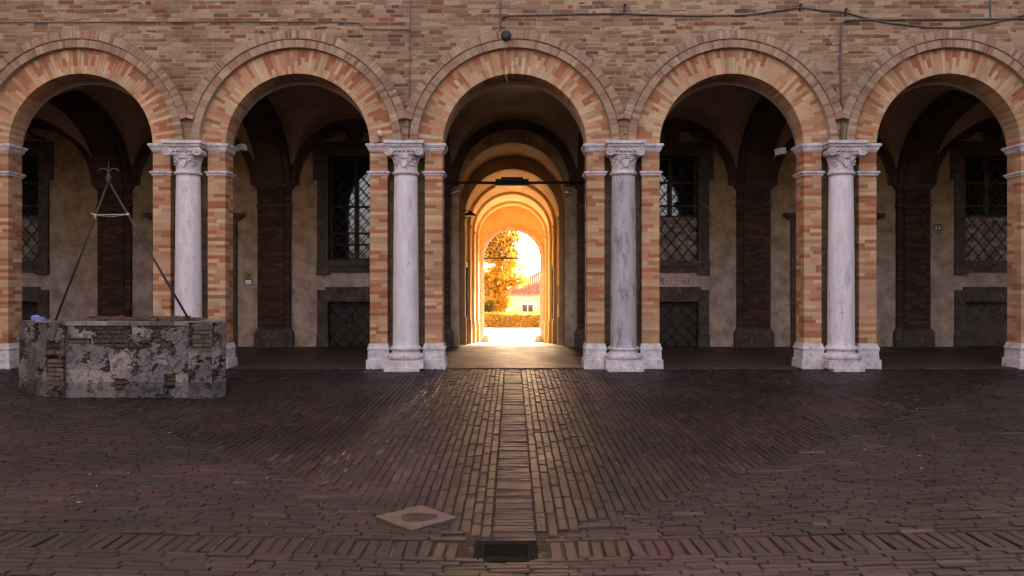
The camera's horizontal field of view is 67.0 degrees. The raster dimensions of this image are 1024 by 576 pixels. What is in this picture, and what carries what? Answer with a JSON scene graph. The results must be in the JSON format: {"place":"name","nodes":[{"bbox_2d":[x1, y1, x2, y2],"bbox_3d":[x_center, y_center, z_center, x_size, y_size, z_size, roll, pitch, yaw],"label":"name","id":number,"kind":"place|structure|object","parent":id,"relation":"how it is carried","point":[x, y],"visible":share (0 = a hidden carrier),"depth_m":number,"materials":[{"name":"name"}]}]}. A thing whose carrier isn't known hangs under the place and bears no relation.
{"place":"outdoors","nodes":[
{"label":"outdoors","id":0,"kind":"place"},
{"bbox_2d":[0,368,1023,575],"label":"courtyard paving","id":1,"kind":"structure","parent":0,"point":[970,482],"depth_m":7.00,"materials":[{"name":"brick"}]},
{"bbox_2d":[375,505,455,531],"bbox_3d":[-0.713,1.738,5.771,0.445,0.074,0.450,0,0,-45],"label":"stone cover","id":2,"kind":"object","parent":1,"relation":"on","point":[416,518],"visible":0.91,"depth_m":5.76,"materials":[{"name":"grey stone"}]},
{"bbox_2d":[473,541,537,562],"bbox_3d":[-0.040,1.762,5.120,0.420,0.060,0.400,0,0,0],"label":"drain grate","id":3,"kind":"object","parent":1,"relation":"on","point":[503,551],"visible":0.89,"depth_m":5.12,"materials":[{"name":"metal"}]},
{"bbox_2d":[48,371,1003,502],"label":"scattered chips","id":4,"kind":"object","parent":1,"relation":"on","point":[583,390],"visible":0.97,"depth_m":8.78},
{"bbox_2d":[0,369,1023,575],"bbox_3d":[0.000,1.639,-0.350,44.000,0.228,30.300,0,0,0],"label":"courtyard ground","id":5,"kind":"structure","parent":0,"point":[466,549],"depth_m":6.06,"materials":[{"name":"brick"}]},
{"bbox_2d":[19,162,225,398],"bbox_3d":[-5.860,-0.135,12.023,3.302,3.570,1.688,0,0,0],"label":"old well","id":6,"kind":"object","parent":5,"relation":"on","point":[138,356],"visible":0.97,"depth_m":11.24,"materials":[{"name":"weathered grey plaster"},{"name":"brick"},{"name":"dark iron"}]},
{"bbox_2d":[31,315,45,320],"bbox_3d":[-7.129,0.457,11.620,0.187,0.095,0.124,0,0,0],"label":"plastic bag","id":7,"kind":"object","parent":6,"relation":"on","point":[36,318],"visible":0.94,"depth_m":11.57,"materials":[{"name":"plastic"}]},
{"bbox_2d":[91,213,129,219],"bbox_3d":[-6.093,-1.087,11.740,0.625,0.118,0.067,0,0,8],"label":"crossbar","id":8,"kind":"object","parent":6,"relation":"attached to","point":[96,215],"visible":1,"depth_m":11.71,"materials":[{"name":"grey metal"}]},
{"bbox_2d":[484,309,539,341],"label":"garden ground","id":9,"kind":"structure","parent":0,"point":[515,334],"depth_m":43.24,"materials":[{"name":"white"}]},
{"bbox_2d":[484,300,494,311],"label":"shrub","id":10,"kind":"object","parent":9,"relation":"on","point":[488,308],"visible":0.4,"depth_m":53.53,"materials":[{"name":"green plant"}]},
{"bbox_2d":[484,231,530,311],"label":"autumn tree","id":11,"kind":"object","parent":9,"relation":"on","point":[499,279],"visible":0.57,"depth_m":55.82,"materials":[{"name":"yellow plant"}]},
{"bbox_2d":[484,311,539,327],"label":"hedge","id":12,"kind":"object","parent":9,"relation":"on","point":[516,319],"visible":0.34,"depth_m":50.69,"materials":[{"name":"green plant"}]},
{"bbox_2d":[460,342,563,346],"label":"passage floor","id":13,"kind":"structure","parent":0,"point":[511,344],"depth_m":26.01,"materials":[{"name":"stone"}]},
{"bbox_2d":[482,335,489,342],"bbox_3d":[-1.220,2.390,36.200,0.380,0.400,0.380,0,0,0],"label":"guard stone","id":14,"kind":"object","parent":13,"relation":"on","point":[485,339],"visible":0.87,"depth_m":36.07,"materials":[{"name":"stone"}]},
{"bbox_2d":[534,335,541,342],"bbox_3d":[1.220,2.390,36.200,0.380,0.400,0.380,0,0,0],"label":"guard stone","id":15,"kind":"object","parent":13,"relation":"on","point":[537,339],"visible":0.88,"depth_m":36.07,"materials":[{"name":"stone"}]},
{"bbox_2d":[484,232,539,288],"label":"sky","id":16,"kind":"structure","parent":0,"point":[534,264],"materials":[{"name":"white"}]},
{"bbox_2d":[12,347,1017,368],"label":"portico floor","id":17,"kind":"structure","parent":0,"point":[570,357],"depth_m":16.69,"materials":[{"name":"stone"}]},
{"bbox_2d":[0,0,1023,371],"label":"arcaded building","id":18,"kind":"structure","parent":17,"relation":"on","point":[692,210],"depth_m":14.72,"materials":[{"name":"brick"}]},
{"bbox_2d":[22,287,49,320],"bbox_3d":[-12.780,0.739,19.887,1.930,1.539,0.385,0,0,0],"label":"cellar window","id":19,"kind":"structure","parent":18,"relation":"in","point":[35,301],"depth_m":19.72,"materials":[{"name":"stone"}]},
{"bbox_2d":[22,129,53,274],"bbox_3d":[-12.780,-2.257,19.873,2.120,3.835,0.426,0,0,0],"label":"window","id":20,"kind":"structure","parent":18,"relation":"in","point":[37,162],"depth_m":19.74,"materials":[{"name":"stone"}]},
{"bbox_2d":[142,213,244,346],"bbox_3d":[-8.090,-0.200,19.820,2.520,3.400,0.520,0,0,0],"label":"doorway","id":21,"kind":"structure","parent":18,"relation":"in","point":[236,216],"depth_m":19.70,"materials":[{"name":"stone"}]},
{"bbox_2d":[0,21,409,29],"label":"wall cable","id":22,"kind":"object","parent":18,"relation":"attached to","point":[205,21],"depth_m":14.46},
{"bbox_2d":[235,143,247,152],"bbox_3d":[-5.439,-2.756,15.273,0.420,0.150,0.158,0,0,22],"label":"floodlight","id":23,"kind":"object","parent":18,"relation":"attached to","point":[241,147],"visible":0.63,"depth_m":15.18,"materials":[{"name":"metal"}]},
{"bbox_2d":[244,273,252,284],"bbox_3d":[-6.733,-0.225,19.767,0.230,0.300,0.026,0,0,0],"label":"notice sign","id":24,"kind":"object","parent":18,"relation":"attached to","point":[248,277],"visible":1,"depth_m":19.76,"materials":[{"name":"white paint"}]},
{"bbox_2d":[313,125,369,274],"bbox_3d":[-4.020,-2.257,19.870,2.120,3.835,0.420,0,0,0],"label":"window","id":25,"kind":"structure","parent":18,"relation":"in","point":[340,168],"depth_m":19.84,"materials":[{"name":"stone"}]},
{"bbox_2d":[316,287,392,346],"bbox_3d":[-4.020,0.739,19.887,1.930,1.539,0.385,0,0,0],"label":"cellar window","id":26,"kind":"structure","parent":18,"relation":"in","point":[343,313],"depth_m":19.83,"materials":[{"name":"stone"}]},
{"bbox_2d":[375,130,382,142],"bbox_3d":[-2.498,-2.812,14.381,0.226,0.237,0.134,0,0,20],"label":"wall lamp","id":27,"kind":"object","parent":18,"relation":"attached to","point":[379,133],"visible":1,"depth_m":14.33,"materials":[{"name":"glass"}]},
{"bbox_2d":[408,0,410,137],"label":"wall cable","id":28,"kind":"object","parent":18,"relation":"attached to","point":[409,62],"depth_m":14.46,"materials":[{"name":"brown metal"}]},
{"bbox_2d":[466,262,467,343],"bbox_3d":[-1.570,0.557,26.100,0.080,2.835,1.480,0,0,0],"label":"passage doorway","id":29,"kind":"structure","parent":18,"relation":"in","point":[466,262],"depth_m":26.70,"materials":[{"name":"stone"}]},
{"bbox_2d":[460,210,475,215],"bbox_3d":[-1.302,-2.261,23.277,0.480,0.177,0.400,0,0,-35],"label":"hanging lamp","id":30,"kind":"object","parent":18,"relation":"attached to","point":[469,213],"visible":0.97,"depth_m":23.22,"materials":[{"name":"metal"}]},
{"bbox_2d":[500,0,500,30],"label":"wall cable","id":31,"kind":"object","parent":18,"relation":"attached to","point":[500,15],"depth_m":14.46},
{"bbox_2d":[501,30,514,42],"bbox_3d":[-0.077,-4.680,14.425,0.265,0.229,0.190,0,0,0],"label":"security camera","id":32,"kind":"object","parent":18,"relation":"attached to","point":[505,35],"visible":1,"depth_m":14.34,"materials":[{"name":"black paint"}]},
{"bbox_2d":[495,177,528,185],"bbox_3d":[0.000,-2.688,19.530,0.860,0.215,0.140,0,0,0],"label":"strip light","id":33,"kind":"object","parent":18,"relation":"attached to","point":[511,179],"visible":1,"depth_m":19.47,"materials":[{"name":"metal"}]},
{"bbox_2d":[551,265,552,343],"bbox_3d":[1.570,0.660,29.400,0.080,3.040,1.280,0,0,0],"label":"passage doorway","id":34,"kind":"structure","parent":18,"relation":"in","point":[552,265],"depth_m":29.95,"materials":[{"name":"stone"}]},
{"bbox_2d":[637,287,709,346],"bbox_3d":[4.080,0.739,19.887,1.930,1.539,0.385,0,0,0],"label":"cellar window","id":35,"kind":"structure","parent":18,"relation":"in","point":[683,311],"depth_m":19.83,"materials":[{"name":"metal"}]},
{"bbox_2d":[659,125,713,274],"bbox_3d":[4.080,-2.257,19.873,2.120,3.835,0.426,0,0,0],"label":"window","id":36,"kind":"structure","parent":18,"relation":"in","point":[687,167],"depth_m":19.84,"materials":[{"name":"metal"}]},
{"bbox_2d":[501,7,1023,27],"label":"wall cable","id":37,"kind":"object","parent":18,"relation":"attached to","point":[757,13],"depth_m":14.46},
{"bbox_2d":[774,147,790,154],"bbox_3d":[5.397,-2.692,15.273,0.420,0.150,0.158,0,0,-22],"label":"floodlight","id":38,"kind":"object","parent":18,"relation":"attached to","point":[780,151],"visible":0.85,"depth_m":15.18,"materials":[{"name":"metal"}]},
{"bbox_2d":[783,213,885,346],"bbox_3d":[8.190,-0.200,19.820,2.520,3.400,0.520,0,0,0],"label":"doorway","id":39,"kind":"structure","parent":18,"relation":"in","point":[790,216],"depth_m":19.70,"materials":[{"name":"stone"}]},
{"bbox_2d":[822,18,1023,142],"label":"wall conduit","id":40,"kind":"object","parent":18,"relation":"attached to","point":[841,101],"depth_m":14.46,"materials":[{"name":"brown metal"}]},
{"bbox_2d":[933,224,941,237],"bbox_3d":[10.887,-1.463,19.767,0.220,0.360,0.026,0,0,0],"label":"toilet sign","id":41,"kind":"object","parent":18,"relation":"attached to","point":[937,230],"visible":1,"depth_m":19.76,"materials":[{"name":"black paint"}]},
{"bbox_2d":[950,125,1006,274],"bbox_3d":[12.260,-2.257,19.873,2.120,3.835,0.426,0,0,0],"label":"window","id":42,"kind":"structure","parent":18,"relation":"in","point":[977,168],"depth_m":19.84,"materials":[{"name":"stone"}]},
{"bbox_2d":[954,287,1006,346],"bbox_3d":[12.260,0.735,19.887,1.930,1.530,0.385,0,0,0],"label":"cellar window","id":43,"kind":"structure","parent":18,"relation":"in","point":[980,313],"depth_m":20.00,"materials":[{"name":"stone"}]},
{"bbox_2d":[508,271,539,313],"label":"garden house","id":44,"kind":"structure","parent":0,"point":[526,298],"depth_m":62.00,"materials":[{"name":"yellow paint"}]},
{"bbox_2d":[522,305,532,313],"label":"window pane","id":45,"kind":"structure","parent":44,"relation":"in","point":[524,307],"depth_m":62.11,"materials":[{"name":"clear glass"}]},
{"bbox_2d":[519,298,535,312],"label":"window frame","id":46,"kind":"structure","parent":44,"relation":"in","point":[520,303],"depth_m":61.94,"materials":[{"name":"white paint"}]}
]}

